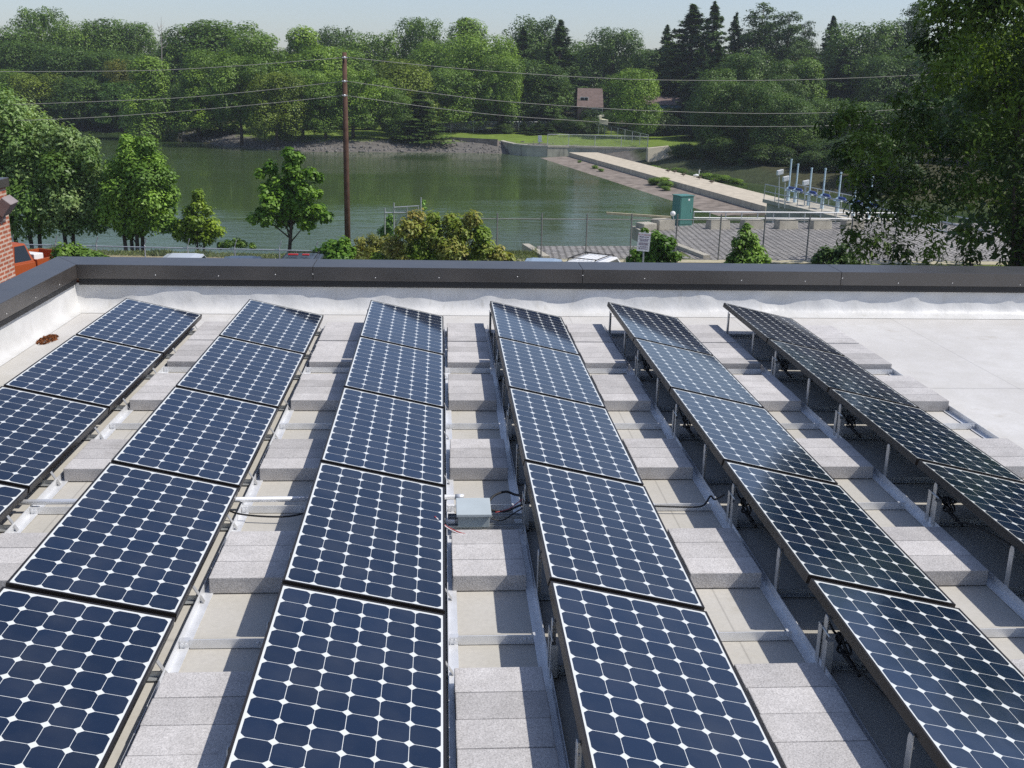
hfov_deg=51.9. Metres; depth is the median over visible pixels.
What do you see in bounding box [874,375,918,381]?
concrete block
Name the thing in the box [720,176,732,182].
weed clump
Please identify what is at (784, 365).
cable
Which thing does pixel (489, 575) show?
concrete block
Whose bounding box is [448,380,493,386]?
concrete block
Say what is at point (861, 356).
concrete block
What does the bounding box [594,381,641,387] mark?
concrete block
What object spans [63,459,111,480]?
concrete block
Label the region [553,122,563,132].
evergreen shrub
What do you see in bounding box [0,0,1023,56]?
sky
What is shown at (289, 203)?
catalpa tree
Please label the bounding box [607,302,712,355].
solar panel
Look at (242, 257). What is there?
parked car
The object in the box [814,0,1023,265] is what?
dark leaved tree
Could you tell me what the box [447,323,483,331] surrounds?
concrete block
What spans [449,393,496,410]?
concrete block
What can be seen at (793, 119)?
leafy tree
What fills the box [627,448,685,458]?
concrete block
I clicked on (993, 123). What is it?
broad tree
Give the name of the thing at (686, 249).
kerb
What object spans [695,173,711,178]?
weed clump
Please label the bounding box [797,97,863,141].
broad tree
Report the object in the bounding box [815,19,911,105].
broad tree
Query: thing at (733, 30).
hemlock tree
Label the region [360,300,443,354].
solar panel
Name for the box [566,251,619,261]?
parked car
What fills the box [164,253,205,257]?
parked car
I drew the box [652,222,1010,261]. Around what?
cobble terrace
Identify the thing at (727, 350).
concrete block
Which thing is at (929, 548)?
concrete block
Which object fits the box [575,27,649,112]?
broad tree
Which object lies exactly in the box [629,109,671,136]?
shrub
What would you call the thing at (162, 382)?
concrete block
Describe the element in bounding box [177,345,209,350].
concrete block
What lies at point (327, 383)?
concrete block
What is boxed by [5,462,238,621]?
solar panel
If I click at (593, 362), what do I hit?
concrete block
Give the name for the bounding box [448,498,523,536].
junction box
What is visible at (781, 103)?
leafy tree
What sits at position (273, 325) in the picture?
solar panel
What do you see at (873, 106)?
leafy tree
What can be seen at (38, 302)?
parapet wall
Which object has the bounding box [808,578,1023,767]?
solar panel
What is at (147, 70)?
overhead wire
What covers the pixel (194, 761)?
concrete block
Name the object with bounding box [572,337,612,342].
concrete block
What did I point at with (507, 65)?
spreading tree
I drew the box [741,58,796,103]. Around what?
spreading tree
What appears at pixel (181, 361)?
concrete block
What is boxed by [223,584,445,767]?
solar panel
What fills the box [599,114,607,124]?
snagged bag
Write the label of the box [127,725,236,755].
concrete block
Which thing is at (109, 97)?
broad tree
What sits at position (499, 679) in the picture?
concrete block
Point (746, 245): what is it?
shrub
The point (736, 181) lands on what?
weed clump
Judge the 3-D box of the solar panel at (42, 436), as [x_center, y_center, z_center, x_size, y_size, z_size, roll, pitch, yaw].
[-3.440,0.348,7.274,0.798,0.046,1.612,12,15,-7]
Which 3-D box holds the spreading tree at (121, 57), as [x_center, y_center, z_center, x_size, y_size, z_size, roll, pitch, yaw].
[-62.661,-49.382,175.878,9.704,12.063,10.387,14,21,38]
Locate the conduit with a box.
[18,494,463,504]
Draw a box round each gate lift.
[785,159,794,200]
[791,164,802,202]
[804,168,816,205]
[818,168,830,208]
[833,172,846,211]
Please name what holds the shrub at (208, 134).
on the ground at (755, 173)
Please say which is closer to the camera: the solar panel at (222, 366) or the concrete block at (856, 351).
the solar panel at (222, 366)
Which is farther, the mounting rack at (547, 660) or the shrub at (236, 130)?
the shrub at (236, 130)
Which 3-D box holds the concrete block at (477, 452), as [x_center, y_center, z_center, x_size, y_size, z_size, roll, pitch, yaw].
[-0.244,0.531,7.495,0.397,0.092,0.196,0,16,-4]
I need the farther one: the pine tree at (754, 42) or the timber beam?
the pine tree at (754, 42)
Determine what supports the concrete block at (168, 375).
on the mounting rack at (21, 523)
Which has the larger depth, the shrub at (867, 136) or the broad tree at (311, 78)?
the broad tree at (311, 78)
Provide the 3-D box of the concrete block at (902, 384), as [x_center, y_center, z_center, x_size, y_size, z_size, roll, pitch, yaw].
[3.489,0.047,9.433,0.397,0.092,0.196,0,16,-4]
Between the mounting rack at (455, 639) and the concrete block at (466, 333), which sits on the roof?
the mounting rack at (455, 639)
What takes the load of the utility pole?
on the ground at (755, 173)
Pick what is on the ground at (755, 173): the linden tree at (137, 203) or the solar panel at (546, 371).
the linden tree at (137, 203)
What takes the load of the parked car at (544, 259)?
on the ground at (755, 173)
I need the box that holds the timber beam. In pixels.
[606,212,670,218]
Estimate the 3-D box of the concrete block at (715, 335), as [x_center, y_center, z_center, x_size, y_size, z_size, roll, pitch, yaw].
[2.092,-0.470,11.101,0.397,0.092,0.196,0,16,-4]
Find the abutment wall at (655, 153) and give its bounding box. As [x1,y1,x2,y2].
[500,140,671,161]
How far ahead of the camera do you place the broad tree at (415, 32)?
183.27 m
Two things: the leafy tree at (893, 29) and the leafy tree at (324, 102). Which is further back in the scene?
the leafy tree at (893, 29)
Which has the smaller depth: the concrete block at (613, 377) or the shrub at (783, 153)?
the concrete block at (613, 377)
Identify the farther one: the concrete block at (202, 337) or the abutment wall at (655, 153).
the abutment wall at (655, 153)
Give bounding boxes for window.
[580,97,588,100]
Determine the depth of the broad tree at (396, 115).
143.44 m
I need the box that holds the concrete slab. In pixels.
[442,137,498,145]
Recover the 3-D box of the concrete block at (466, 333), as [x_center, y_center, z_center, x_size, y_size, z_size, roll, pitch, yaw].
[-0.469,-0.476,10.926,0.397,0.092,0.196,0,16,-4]
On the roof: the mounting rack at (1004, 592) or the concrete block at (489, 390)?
the mounting rack at (1004, 592)
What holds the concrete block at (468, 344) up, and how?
on the mounting rack at (455, 639)
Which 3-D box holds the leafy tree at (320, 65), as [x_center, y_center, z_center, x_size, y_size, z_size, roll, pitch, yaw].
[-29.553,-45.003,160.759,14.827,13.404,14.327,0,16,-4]
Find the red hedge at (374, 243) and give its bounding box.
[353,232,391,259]
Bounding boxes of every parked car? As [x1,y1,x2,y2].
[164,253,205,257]
[224,256,261,257]
[281,251,325,258]
[525,258,562,261]
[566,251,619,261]
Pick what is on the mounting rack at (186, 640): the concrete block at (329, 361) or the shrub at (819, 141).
the concrete block at (329, 361)
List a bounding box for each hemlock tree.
[484,27,535,126]
[524,39,570,131]
[667,46,709,135]
[670,42,726,140]
[680,1,734,104]
[723,11,744,62]
[809,45,868,137]
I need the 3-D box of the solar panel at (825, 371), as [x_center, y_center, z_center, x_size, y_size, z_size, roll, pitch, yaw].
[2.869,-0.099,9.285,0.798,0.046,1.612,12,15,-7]
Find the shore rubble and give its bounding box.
[90,123,567,152]
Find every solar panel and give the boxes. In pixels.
[0,386,108,492]
[0,483,27,521]
[0,586,174,767]
[4,335,162,411]
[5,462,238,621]
[76,298,201,356]
[111,386,277,491]
[175,336,304,410]
[219,299,323,356]
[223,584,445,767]
[282,462,444,613]
[320,387,444,486]
[344,336,443,407]
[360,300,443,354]
[489,301,579,354]
[497,337,605,407]
[508,387,643,485]
[523,461,704,610]
[548,581,783,767]
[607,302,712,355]
[633,338,763,407]
[670,388,837,484]
[723,303,844,355]
[723,461,955,606]
[767,339,919,407]
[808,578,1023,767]
[828,388,1023,482]
[917,460,1023,553]
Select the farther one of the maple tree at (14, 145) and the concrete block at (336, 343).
the maple tree at (14, 145)
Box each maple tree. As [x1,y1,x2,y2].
[0,80,68,248]
[34,121,112,246]
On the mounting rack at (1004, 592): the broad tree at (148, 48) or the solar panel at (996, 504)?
the solar panel at (996, 504)
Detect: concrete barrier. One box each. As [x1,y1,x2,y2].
[705,219,729,228]
[739,219,763,228]
[773,219,797,228]
[807,219,831,228]
[840,219,863,228]
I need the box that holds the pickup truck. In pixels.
[12,242,51,275]
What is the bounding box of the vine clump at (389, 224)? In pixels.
[376,200,427,241]
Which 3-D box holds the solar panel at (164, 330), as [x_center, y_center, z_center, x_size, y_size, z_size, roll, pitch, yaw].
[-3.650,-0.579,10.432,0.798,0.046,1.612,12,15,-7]
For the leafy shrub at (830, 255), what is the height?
3.005 m
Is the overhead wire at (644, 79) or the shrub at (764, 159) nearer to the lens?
the overhead wire at (644, 79)
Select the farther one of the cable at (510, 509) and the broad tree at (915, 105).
the broad tree at (915, 105)
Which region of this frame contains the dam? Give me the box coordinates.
[542,152,781,215]
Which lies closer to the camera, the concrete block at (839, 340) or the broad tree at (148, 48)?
the concrete block at (839, 340)
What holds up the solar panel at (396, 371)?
on the mounting rack at (455, 639)
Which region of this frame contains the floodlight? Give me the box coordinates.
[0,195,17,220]
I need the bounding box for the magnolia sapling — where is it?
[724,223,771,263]
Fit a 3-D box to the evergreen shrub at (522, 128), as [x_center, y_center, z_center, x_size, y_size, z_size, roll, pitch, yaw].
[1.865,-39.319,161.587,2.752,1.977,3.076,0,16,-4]
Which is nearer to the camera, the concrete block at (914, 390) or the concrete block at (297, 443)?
the concrete block at (297, 443)
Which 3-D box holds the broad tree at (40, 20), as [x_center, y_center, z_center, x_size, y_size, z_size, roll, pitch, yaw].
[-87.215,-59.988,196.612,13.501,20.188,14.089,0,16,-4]
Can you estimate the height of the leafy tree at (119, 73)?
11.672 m
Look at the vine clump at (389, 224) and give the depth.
53.26 m
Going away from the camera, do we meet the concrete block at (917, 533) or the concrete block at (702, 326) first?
the concrete block at (917, 533)
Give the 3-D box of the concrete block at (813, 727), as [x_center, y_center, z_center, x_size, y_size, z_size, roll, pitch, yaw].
[1.251,1.470,4.393,0.397,0.092,0.196,0,16,-4]
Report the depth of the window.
166.82 m
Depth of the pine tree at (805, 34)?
174.97 m
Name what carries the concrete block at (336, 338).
on the mounting rack at (186, 640)
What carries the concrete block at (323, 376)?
on the mounting rack at (186, 640)
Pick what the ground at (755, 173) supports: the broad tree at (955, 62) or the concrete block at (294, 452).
the broad tree at (955, 62)
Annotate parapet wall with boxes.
[0,256,80,365]
[58,256,1023,318]
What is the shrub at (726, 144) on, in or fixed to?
on the ground at (755, 173)
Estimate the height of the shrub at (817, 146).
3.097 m
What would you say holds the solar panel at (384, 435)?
on the mounting rack at (455, 639)
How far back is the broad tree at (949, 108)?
39.34 m
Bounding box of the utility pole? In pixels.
[342,52,350,242]
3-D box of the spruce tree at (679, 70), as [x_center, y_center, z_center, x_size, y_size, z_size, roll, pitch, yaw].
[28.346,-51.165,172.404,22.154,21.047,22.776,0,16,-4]
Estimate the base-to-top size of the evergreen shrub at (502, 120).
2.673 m
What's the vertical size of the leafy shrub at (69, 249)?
2.339 m
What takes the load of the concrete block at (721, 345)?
on the mounting rack at (822, 655)
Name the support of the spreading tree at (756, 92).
on the ground at (755, 173)
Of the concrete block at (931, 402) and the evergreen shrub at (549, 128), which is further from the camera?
the evergreen shrub at (549, 128)
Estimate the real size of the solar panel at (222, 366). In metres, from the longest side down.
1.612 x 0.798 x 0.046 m
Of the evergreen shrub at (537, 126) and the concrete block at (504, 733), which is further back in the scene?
the evergreen shrub at (537, 126)
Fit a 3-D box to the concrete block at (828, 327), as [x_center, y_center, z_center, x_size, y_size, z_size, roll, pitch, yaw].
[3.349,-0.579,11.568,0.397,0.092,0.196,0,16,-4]
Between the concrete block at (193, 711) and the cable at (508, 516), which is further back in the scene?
the cable at (508, 516)
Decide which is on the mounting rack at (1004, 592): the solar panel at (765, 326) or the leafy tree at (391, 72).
the solar panel at (765, 326)
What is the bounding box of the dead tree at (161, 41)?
[154,24,168,122]
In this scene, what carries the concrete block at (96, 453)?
on the mounting rack at (21, 523)
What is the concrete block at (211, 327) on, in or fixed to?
on the mounting rack at (21, 523)
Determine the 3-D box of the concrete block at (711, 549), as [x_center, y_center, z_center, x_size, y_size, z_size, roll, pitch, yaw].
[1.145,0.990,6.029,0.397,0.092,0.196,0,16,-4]
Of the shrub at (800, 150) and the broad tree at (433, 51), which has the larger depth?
the broad tree at (433, 51)
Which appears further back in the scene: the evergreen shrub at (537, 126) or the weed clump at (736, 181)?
the evergreen shrub at (537, 126)
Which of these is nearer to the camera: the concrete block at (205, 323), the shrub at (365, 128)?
the concrete block at (205, 323)
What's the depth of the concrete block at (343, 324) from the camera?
11.20 m
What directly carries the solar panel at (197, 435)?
on the mounting rack at (186, 640)
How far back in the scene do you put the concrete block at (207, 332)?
10.73 m
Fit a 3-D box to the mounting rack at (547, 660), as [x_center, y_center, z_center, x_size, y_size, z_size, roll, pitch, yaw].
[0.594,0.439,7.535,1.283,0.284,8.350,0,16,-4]
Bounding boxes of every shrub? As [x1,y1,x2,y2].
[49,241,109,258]
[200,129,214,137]
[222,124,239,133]
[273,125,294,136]
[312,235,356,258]
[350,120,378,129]
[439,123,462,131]
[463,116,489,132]
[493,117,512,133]
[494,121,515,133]
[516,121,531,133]
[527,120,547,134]
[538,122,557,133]
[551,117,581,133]
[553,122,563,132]
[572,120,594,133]
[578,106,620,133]
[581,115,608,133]
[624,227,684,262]
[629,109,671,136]
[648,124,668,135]
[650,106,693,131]
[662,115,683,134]
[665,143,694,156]
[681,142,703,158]
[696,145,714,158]
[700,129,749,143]
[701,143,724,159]
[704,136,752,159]
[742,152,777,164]
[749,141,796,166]
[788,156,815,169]
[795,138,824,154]
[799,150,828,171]
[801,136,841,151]
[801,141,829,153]
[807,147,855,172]
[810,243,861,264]
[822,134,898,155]
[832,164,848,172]
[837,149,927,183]
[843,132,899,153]
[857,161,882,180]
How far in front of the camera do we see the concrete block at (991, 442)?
7.93 m
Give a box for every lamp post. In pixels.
[776,169,783,207]
[782,176,788,208]
[802,180,808,204]
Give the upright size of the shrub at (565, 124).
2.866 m
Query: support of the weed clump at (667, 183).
on the dam
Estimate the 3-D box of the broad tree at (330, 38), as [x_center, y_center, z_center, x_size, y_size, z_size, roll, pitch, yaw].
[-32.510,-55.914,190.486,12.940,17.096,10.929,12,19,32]
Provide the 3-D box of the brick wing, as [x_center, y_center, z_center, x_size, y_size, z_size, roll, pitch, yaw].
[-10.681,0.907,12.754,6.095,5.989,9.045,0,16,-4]
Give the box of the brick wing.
[0,177,15,282]
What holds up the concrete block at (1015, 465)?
on the mounting rack at (1004, 592)
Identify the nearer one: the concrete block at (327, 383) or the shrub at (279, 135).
the concrete block at (327, 383)
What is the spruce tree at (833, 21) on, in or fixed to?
on the ground at (755, 173)
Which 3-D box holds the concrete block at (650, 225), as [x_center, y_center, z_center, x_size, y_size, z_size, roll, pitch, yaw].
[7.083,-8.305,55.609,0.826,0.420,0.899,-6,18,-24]
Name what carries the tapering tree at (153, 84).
on the ground at (755, 173)
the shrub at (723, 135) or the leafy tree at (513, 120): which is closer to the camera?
the shrub at (723, 135)
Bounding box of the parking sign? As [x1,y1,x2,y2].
[637,232,650,261]
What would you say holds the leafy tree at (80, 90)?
on the ground at (755, 173)
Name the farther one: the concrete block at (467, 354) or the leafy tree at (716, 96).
the leafy tree at (716, 96)
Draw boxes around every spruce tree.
[383,89,455,143]
[519,19,591,123]
[615,3,730,126]
[647,24,682,95]
[817,15,839,95]
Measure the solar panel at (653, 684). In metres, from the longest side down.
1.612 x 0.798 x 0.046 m
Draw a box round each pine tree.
[726,2,797,75]
[759,11,815,84]
[791,21,827,95]
[884,0,945,98]
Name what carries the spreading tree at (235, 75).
on the ground at (755, 173)
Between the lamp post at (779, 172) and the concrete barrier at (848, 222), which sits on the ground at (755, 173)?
the lamp post at (779, 172)
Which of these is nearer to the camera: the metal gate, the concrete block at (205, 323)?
the concrete block at (205, 323)
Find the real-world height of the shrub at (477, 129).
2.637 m
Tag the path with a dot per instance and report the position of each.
(808, 261)
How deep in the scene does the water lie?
92.28 m
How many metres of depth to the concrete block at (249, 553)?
5.83 m
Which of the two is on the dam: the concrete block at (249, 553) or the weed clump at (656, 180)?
the weed clump at (656, 180)
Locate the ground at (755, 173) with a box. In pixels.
[48,110,1021,265]
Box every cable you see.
[229,510,303,517]
[490,491,521,501]
[491,501,529,512]
[491,508,522,520]
[640,354,657,377]
[654,494,724,507]
[678,407,702,439]
[735,489,773,538]
[777,356,811,380]
[829,622,894,707]
[842,411,890,445]
[932,486,1012,545]
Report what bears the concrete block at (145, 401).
on the mounting rack at (21, 523)
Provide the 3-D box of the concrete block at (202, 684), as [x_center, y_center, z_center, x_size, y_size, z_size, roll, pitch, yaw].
[-1.335,1.350,4.600,0.397,0.092,0.196,0,16,-4]
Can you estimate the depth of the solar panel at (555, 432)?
7.39 m
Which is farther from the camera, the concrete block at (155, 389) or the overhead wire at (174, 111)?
the overhead wire at (174, 111)
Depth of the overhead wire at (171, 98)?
45.93 m
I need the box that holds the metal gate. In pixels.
[384,197,421,233]
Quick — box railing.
[693,211,896,223]
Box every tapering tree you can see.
[117,55,186,141]
[165,67,227,140]
[278,24,321,84]
[447,16,489,117]
[785,57,828,133]
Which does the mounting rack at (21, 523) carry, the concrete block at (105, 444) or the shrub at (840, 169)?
the concrete block at (105, 444)
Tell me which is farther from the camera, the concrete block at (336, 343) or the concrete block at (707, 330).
the concrete block at (707, 330)
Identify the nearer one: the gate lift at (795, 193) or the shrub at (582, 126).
the gate lift at (795, 193)
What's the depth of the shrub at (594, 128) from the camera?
163.32 m
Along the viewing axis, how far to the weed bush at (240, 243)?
47.12 m
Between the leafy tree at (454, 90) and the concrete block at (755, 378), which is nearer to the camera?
the concrete block at (755, 378)
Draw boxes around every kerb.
[522,244,549,257]
[632,226,709,258]
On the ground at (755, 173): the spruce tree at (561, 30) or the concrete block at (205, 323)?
the spruce tree at (561, 30)
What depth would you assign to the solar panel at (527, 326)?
10.59 m
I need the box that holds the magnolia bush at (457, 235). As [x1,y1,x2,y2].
[363,208,515,260]
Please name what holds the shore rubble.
on the ground at (755, 173)
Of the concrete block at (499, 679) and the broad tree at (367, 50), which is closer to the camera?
the concrete block at (499, 679)
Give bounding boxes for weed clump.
[647,177,669,184]
[657,181,672,186]
[660,186,670,190]
[668,167,687,172]
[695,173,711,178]
[710,173,728,180]
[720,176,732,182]
[730,178,742,184]
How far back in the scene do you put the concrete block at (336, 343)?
10.41 m
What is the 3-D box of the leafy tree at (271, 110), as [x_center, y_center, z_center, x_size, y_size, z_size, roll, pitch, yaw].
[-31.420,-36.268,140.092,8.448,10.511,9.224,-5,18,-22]
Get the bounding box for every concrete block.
[0,533,47,547]
[0,548,34,563]
[0,564,20,588]
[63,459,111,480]
[74,449,119,458]
[83,439,128,448]
[121,754,225,767]
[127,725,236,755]
[129,393,167,409]
[137,386,173,392]
[140,697,244,726]
[144,379,179,385]
[151,373,185,378]
[154,671,253,697]
[167,356,199,366]
[173,350,203,355]
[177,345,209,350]
[183,340,213,344]
[188,335,218,339]
[193,330,221,334]
[197,326,225,329]
[201,321,228,325]
[209,561,287,592]
[217,546,292,561]
[224,531,297,545]
[259,458,320,480]
[265,448,323,457]
[269,439,326,447]
[291,393,340,410]
[294,386,342,392]
[297,380,344,386]
[300,374,346,379]
[309,356,352,367]
[311,351,353,355]
[314,346,355,350]
[316,341,357,345]
[319,335,358,340]
[321,331,359,335]
[323,326,361,330]
[325,322,362,326]
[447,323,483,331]
[447,327,485,335]
[447,342,487,351]
[447,352,488,356]
[447,357,489,367]
[448,332,485,335]
[448,336,486,341]
[448,346,488,352]
[448,374,492,379]
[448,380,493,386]
[448,387,494,402]
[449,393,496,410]
[450,439,504,447]
[450,448,506,459]
[450,458,507,479]
[452,530,520,543]
[452,544,522,559]
[452,559,526,590]
[454,667,545,699]
[455,691,550,719]
[455,718,555,766]
[457,748,558,767]
[566,324,603,327]
[567,328,606,333]
[570,332,609,337]
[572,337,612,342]
[574,342,615,347]
[577,347,618,353]
[580,352,622,357]
[582,357,626,368]
[591,375,637,381]
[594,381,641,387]
[597,387,645,395]
[601,394,650,410]
[622,439,680,448]
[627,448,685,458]
[632,457,692,478]
[636,222,656,231]
[651,218,674,230]
[667,528,740,544]
[674,542,750,559]
[682,557,761,587]
[685,325,721,328]
[689,329,725,332]
[693,333,730,337]
[697,337,736,342]
[702,343,742,347]
[707,348,747,352]
[712,353,752,357]
[717,358,759,368]
[733,375,778,380]
[734,663,832,691]
[739,381,785,387]
[745,387,793,393]
[747,687,850,715]
[752,394,800,410]
[759,712,867,746]
[774,741,886,767]
[795,438,852,446]
[802,325,837,329]
[803,447,862,456]
[807,329,844,333]
[813,457,873,477]
[815,334,850,337]
[820,338,858,343]
[829,344,867,348]
[835,348,874,353]
[842,353,882,358]
[851,359,891,368]
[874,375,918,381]
[881,527,954,540]
[882,381,927,387]
[892,388,937,393]
[895,540,971,555]
[901,394,948,410]
[909,555,988,585]
[964,438,1019,446]
[977,447,1023,456]
[992,457,1023,477]
[1009,659,1023,673]
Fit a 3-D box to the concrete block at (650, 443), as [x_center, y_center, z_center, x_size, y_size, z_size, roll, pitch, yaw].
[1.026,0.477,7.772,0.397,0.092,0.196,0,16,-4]
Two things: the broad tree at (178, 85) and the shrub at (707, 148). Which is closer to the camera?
the shrub at (707, 148)
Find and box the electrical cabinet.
[672,194,694,225]
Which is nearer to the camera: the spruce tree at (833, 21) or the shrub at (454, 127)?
the shrub at (454, 127)
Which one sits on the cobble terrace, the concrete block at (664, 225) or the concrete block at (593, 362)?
the concrete block at (664, 225)
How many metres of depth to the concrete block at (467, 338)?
10.70 m
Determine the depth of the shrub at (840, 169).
107.04 m
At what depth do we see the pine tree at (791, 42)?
167.74 m
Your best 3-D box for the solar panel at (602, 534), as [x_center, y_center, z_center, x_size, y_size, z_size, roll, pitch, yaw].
[0.514,0.821,5.954,0.798,0.046,1.612,12,15,-7]
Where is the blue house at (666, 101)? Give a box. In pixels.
[643,97,682,121]
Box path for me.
[487,258,1007,264]
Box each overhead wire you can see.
[0,57,341,71]
[1,96,337,120]
[9,81,341,104]
[348,57,967,80]
[348,81,992,113]
[351,96,1002,126]
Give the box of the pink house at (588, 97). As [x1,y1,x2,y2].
[574,88,602,120]
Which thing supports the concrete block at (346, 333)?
on the mounting rack at (186, 640)
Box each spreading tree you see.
[101,52,170,100]
[197,48,268,145]
[317,68,395,138]
[473,52,524,133]
[722,78,784,150]
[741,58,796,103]
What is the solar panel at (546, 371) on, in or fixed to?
on the mounting rack at (547, 660)
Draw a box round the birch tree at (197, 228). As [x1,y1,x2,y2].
[171,188,226,250]
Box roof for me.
[0,313,1023,767]
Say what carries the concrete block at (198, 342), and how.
on the mounting rack at (21, 523)
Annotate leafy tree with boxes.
[0,24,45,74]
[0,40,67,100]
[0,68,48,109]
[41,76,116,130]
[60,17,150,59]
[67,49,129,119]
[102,59,144,124]
[156,42,198,109]
[157,25,226,92]
[217,29,289,131]
[244,71,310,146]
[277,43,360,122]
[292,85,356,138]
[315,47,377,120]
[358,56,441,133]
[422,67,489,131]
[477,80,531,127]
[511,59,573,123]
[565,42,615,113]
[600,68,663,138]
[618,48,671,105]
[683,67,736,139]
[690,76,756,149]
[715,52,777,99]
[744,91,819,152]
[757,103,813,142]
[826,101,917,140]
[869,16,929,104]
[871,44,961,115]
[922,96,992,161]
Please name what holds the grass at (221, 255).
on the ground at (755, 173)
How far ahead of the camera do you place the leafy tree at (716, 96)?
125.33 m
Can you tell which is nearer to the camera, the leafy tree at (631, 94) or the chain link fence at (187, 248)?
the chain link fence at (187, 248)
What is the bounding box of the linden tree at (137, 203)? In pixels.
[92,131,181,250]
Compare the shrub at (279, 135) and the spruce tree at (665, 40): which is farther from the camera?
the spruce tree at (665, 40)
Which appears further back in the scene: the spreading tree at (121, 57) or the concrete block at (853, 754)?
the spreading tree at (121, 57)
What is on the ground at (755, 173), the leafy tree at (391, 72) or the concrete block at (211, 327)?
the leafy tree at (391, 72)
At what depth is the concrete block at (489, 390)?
8.96 m
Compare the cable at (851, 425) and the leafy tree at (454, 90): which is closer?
the cable at (851, 425)
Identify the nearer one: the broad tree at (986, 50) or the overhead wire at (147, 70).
the overhead wire at (147, 70)
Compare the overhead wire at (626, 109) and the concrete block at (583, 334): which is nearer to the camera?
the concrete block at (583, 334)
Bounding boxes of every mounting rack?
[0,325,197,532]
[118,324,348,767]
[226,309,533,767]
[485,310,791,767]
[604,312,1023,767]
[720,312,1023,619]
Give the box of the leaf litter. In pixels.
[35,334,58,344]
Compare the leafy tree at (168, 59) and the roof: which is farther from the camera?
the leafy tree at (168, 59)
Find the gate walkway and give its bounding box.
[762,184,1001,238]
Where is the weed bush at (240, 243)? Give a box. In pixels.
[217,237,256,252]
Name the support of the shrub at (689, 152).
on the ground at (755, 173)
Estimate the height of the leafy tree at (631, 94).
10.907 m
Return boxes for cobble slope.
[536,246,693,258]
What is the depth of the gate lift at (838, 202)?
69.41 m
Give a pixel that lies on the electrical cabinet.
(682, 206)
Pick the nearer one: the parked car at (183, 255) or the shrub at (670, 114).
the parked car at (183, 255)
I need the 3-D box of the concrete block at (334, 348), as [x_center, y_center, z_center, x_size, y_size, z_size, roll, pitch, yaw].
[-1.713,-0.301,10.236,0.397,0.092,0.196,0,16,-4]
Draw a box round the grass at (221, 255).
[27,243,538,260]
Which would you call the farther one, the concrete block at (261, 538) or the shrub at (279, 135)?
the shrub at (279, 135)
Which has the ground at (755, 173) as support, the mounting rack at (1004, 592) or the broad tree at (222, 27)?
the broad tree at (222, 27)
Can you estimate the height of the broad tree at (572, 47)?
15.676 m
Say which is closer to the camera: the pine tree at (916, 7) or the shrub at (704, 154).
the shrub at (704, 154)
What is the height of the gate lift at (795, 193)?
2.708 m
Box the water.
[0,130,1023,254]
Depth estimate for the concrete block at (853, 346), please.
10.74 m
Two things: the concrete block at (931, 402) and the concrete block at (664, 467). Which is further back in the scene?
the concrete block at (931, 402)
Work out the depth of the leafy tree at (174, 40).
180.57 m
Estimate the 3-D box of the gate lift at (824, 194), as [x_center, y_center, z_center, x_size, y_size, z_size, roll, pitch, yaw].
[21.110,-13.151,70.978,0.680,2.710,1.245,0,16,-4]
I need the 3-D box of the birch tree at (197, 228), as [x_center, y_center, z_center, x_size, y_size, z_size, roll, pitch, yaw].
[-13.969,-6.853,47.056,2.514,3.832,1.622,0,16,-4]
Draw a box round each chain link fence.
[12,235,351,258]
[438,121,581,131]
[460,213,897,259]
[547,134,647,147]
[592,123,648,144]
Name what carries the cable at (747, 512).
hanging from the mounting rack at (822, 655)
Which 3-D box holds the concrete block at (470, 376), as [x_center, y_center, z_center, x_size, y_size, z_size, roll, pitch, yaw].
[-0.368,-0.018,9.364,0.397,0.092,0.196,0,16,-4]
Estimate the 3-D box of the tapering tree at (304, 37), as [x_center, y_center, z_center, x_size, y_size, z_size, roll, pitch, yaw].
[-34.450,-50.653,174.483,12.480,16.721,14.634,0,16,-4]
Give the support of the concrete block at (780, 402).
on the mounting rack at (822, 655)
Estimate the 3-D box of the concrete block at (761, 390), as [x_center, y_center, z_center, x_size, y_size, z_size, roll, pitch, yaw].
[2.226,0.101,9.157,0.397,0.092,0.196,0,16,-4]
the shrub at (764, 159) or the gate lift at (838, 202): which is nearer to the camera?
the gate lift at (838, 202)
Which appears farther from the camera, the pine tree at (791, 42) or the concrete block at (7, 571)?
the pine tree at (791, 42)
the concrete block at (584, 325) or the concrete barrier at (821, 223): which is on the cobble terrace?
the concrete barrier at (821, 223)
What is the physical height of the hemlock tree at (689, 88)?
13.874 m
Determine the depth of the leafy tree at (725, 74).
134.18 m
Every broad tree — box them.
[3,72,81,126]
[5,6,68,111]
[25,45,99,108]
[42,19,112,83]
[83,81,142,131]
[112,20,165,59]
[153,18,278,114]
[159,83,189,131]
[176,47,253,132]
[270,68,335,139]
[315,25,360,61]
[339,30,411,110]
[366,87,414,138]
[387,16,453,92]
[403,39,476,110]
[433,30,529,122]
[502,14,567,101]
[566,39,632,111]
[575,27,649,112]
[768,73,810,104]
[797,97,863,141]
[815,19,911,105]
[835,54,925,132]
[875,99,947,158]
[901,0,1023,265]
[923,29,997,98]
[949,22,1023,98]
[978,106,1013,155]
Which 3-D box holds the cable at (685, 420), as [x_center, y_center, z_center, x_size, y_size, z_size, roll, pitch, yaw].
[1.359,0.371,7.771,0.061,0.159,0.924,0,16,-5]
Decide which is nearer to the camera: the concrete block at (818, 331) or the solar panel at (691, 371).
the solar panel at (691, 371)
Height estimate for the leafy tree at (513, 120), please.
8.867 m
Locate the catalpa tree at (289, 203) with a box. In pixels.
[245,146,334,253]

